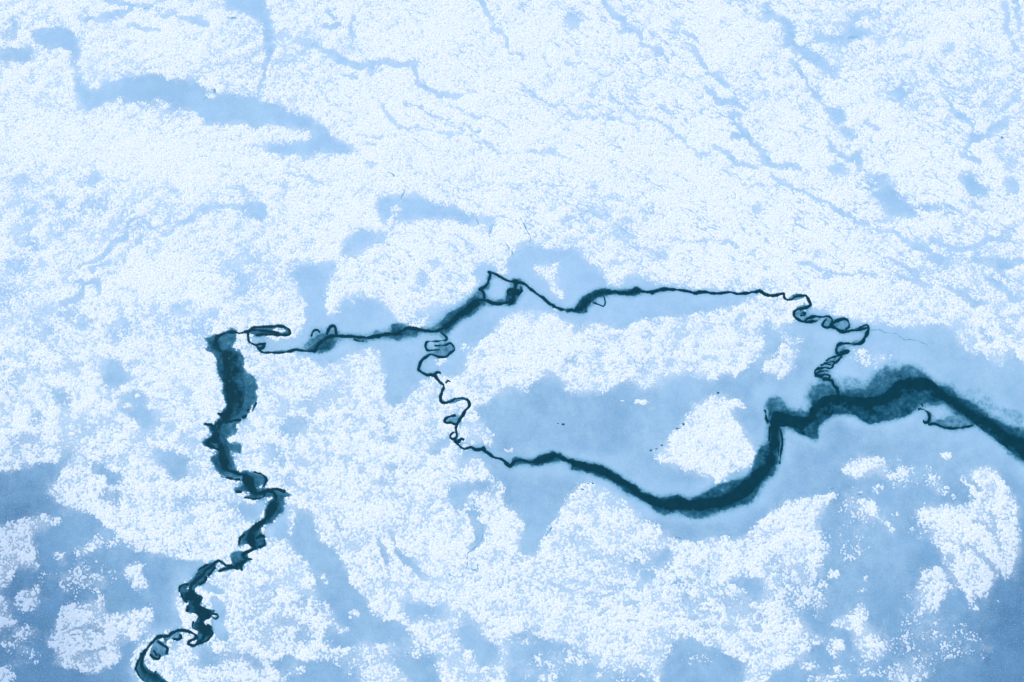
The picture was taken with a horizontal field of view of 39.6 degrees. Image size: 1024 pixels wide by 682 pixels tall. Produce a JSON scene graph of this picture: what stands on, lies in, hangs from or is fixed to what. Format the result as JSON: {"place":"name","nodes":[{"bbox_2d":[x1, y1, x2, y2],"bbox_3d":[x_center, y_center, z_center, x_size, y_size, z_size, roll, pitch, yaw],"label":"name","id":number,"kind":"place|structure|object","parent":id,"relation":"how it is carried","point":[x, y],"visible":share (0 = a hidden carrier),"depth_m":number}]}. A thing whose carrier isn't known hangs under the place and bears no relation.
{"place":"outdoors","nodes":[
{"label":"outdoors","id":0,"kind":"place"},
{"bbox_2d":[135,271,1023,681],"bbox_3d":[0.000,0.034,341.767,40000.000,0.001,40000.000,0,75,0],"label":"sea water","id":1,"kind":"structure","parent":0,"point":[745,489],"depth_m":336.73},
{"bbox_2d":[134,327,290,681],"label":"new ice","id":2,"kind":"structure","parent":1,"relation":"on","point":[226,341],"depth_m":332.44},
{"bbox_2d":[238,324,301,357],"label":"new ice","id":3,"kind":"structure","parent":1,"relation":"on","point":[240,355],"depth_m":342.19},
{"bbox_2d":[310,274,523,338],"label":"new ice","id":4,"kind":"structure","parent":1,"relation":"on","point":[447,318],"depth_m":342.77},
{"bbox_2d":[417,339,504,463],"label":"new ice","id":5,"kind":"structure","parent":1,"relation":"on","point":[445,350],"depth_m":340.86},
{"bbox_2d":[484,275,513,300],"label":"ice slab","id":6,"kind":"structure","parent":1,"relation":"on","point":[497,289],"depth_m":344.99},
{"bbox_2d":[238,415,783,519],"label":"new ice","id":7,"kind":"structure","parent":1,"relation":"on","point":[724,488],"depth_m":332.76},
{"bbox_2d":[0,0,1023,681],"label":"ice sheet","id":8,"kind":"object","parent":1,"relation":"on","point":[938,354],"visible":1,"depth_m":346.49},
{"bbox_2d":[14,583,41,613],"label":"snow patch","id":9,"kind":"object","parent":8,"relation":"on","point":[27,603],"visible":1,"depth_m":325.74},
{"bbox_2d":[0,513,61,599],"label":"snow patch","id":10,"kind":"object","parent":8,"relation":"on","point":[22,553],"visible":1,"depth_m":329.03},
{"bbox_2d":[74,533,110,562],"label":"snow patch","id":11,"kind":"object","parent":8,"relation":"on","point":[92,547],"visible":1,"depth_m":328.88},
{"bbox_2d":[47,573,154,673],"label":"snow patch","id":12,"kind":"object","parent":8,"relation":"on","point":[110,657],"visible":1,"depth_m":323.81},
{"bbox_2d":[124,561,147,592],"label":"snow patch","id":13,"kind":"object","parent":8,"relation":"on","point":[130,571],"visible":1,"depth_m":327.14},
{"bbox_2d":[323,277,346,314],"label":"snow patch","id":14,"kind":"object","parent":8,"relation":"on","point":[331,300],"visible":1,"depth_m":344.59},
{"bbox_2d":[496,262,508,274],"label":"snow patch","id":15,"kind":"object","parent":8,"relation":"on","point":[499,267],"visible":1,"depth_m":346.36},
{"bbox_2d":[486,214,534,254],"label":"snow patch","id":16,"kind":"object","parent":8,"relation":"on","point":[504,232],"visible":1,"depth_m":348.64},
{"bbox_2d":[0,0,1023,681],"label":"snow cover","id":17,"kind":"object","parent":8,"relation":"on","point":[172,156],"visible":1,"depth_m":352.94},
{"bbox_2d":[533,262,564,298],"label":"snow patch","id":18,"kind":"object","parent":8,"relation":"on","point":[549,276],"visible":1,"depth_m":345.96},
{"bbox_2d":[144,333,1023,681],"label":"ice sheet","id":19,"kind":"object","parent":1,"relation":"on","point":[894,563],"visible":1,"depth_m":327.83},
{"bbox_2d":[283,505,300,540],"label":"snow patch","id":20,"kind":"object","parent":19,"relation":"on","point":[292,521],"visible":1,"depth_m":330.51},
{"bbox_2d":[144,333,1007,681],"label":"snow cover","id":21,"kind":"object","parent":19,"relation":"on","point":[438,549],"visible":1,"depth_m":327.81},
{"bbox_2d":[699,536,743,583],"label":"snow patch","id":22,"kind":"object","parent":19,"relation":"on","point":[729,559],"visible":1,"depth_m":328.17},
{"bbox_2d":[736,544,781,579],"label":"snow patch","id":23,"kind":"object","parent":19,"relation":"on","point":[760,553],"visible":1,"depth_m":328.07},
{"bbox_2d":[744,490,838,558],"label":"snow patch","id":24,"kind":"object","parent":19,"relation":"on","point":[791,532],"visible":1,"depth_m":330.00},
{"bbox_2d":[763,577,830,618],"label":"snow patch","id":25,"kind":"object","parent":19,"relation":"on","point":[806,591],"visible":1,"depth_m":325.94},
{"bbox_2d":[796,550,829,578],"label":"snow patch","id":26,"kind":"object","parent":19,"relation":"on","point":[812,558],"visible":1,"depth_m":328.05},
{"bbox_2d":[830,603,894,669],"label":"snow patch","id":27,"kind":"object","parent":19,"relation":"on","point":[855,620],"visible":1,"depth_m":323.68},
{"bbox_2d":[841,454,888,479],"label":"snow patch","id":28,"kind":"object","parent":19,"relation":"on","point":[858,470],"visible":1,"depth_m":333.72},
{"bbox_2d":[843,491,894,532],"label":"snow patch","id":29,"kind":"object","parent":19,"relation":"on","point":[870,507],"visible":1,"depth_m":331.11},
{"bbox_2d":[886,459,917,488],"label":"snow patch","id":30,"kind":"object","parent":19,"relation":"on","point":[902,471],"visible":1,"depth_m":333.21},
{"bbox_2d":[903,564,960,624],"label":"snow patch","id":31,"kind":"object","parent":19,"relation":"on","point":[937,597],"visible":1,"depth_m":326.41},
{"bbox_2d":[912,466,1021,609],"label":"snow patch","id":32,"kind":"object","parent":19,"relation":"on","point":[944,520],"visible":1,"depth_m":329.75},
{"bbox_2d":[420,284,867,499],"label":"ice floe","id":33,"kind":"object","parent":1,"relation":"on","point":[546,413],"visible":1,"depth_m":338.30},
{"bbox_2d":[435,293,808,479],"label":"snow cover","id":34,"kind":"object","parent":33,"relation":"on","point":[526,357],"visible":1,"depth_m":340.98},
{"bbox_2d":[653,394,755,483],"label":"snow patch","id":35,"kind":"object","parent":33,"relation":"on","point":[730,442],"visible":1,"depth_m":335.14},
{"bbox_2d":[760,343,798,379],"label":"snow patch","id":36,"kind":"object","parent":33,"relation":"on","point":[770,364],"visible":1,"depth_m":340.21},
{"bbox_2d":[558,286,779,313],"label":"new ice","id":37,"kind":"structure","parent":1,"relation":"on","point":[584,297],"depth_m":344.71},
{"bbox_2d":[783,292,866,383],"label":"new ice","id":38,"kind":"structure","parent":1,"relation":"on","point":[827,323],"depth_m":342.64},
{"bbox_2d":[764,365,1023,462],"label":"new ice","id":39,"kind":"structure","parent":1,"relation":"on","point":[885,378],"depth_m":337.54}
]}

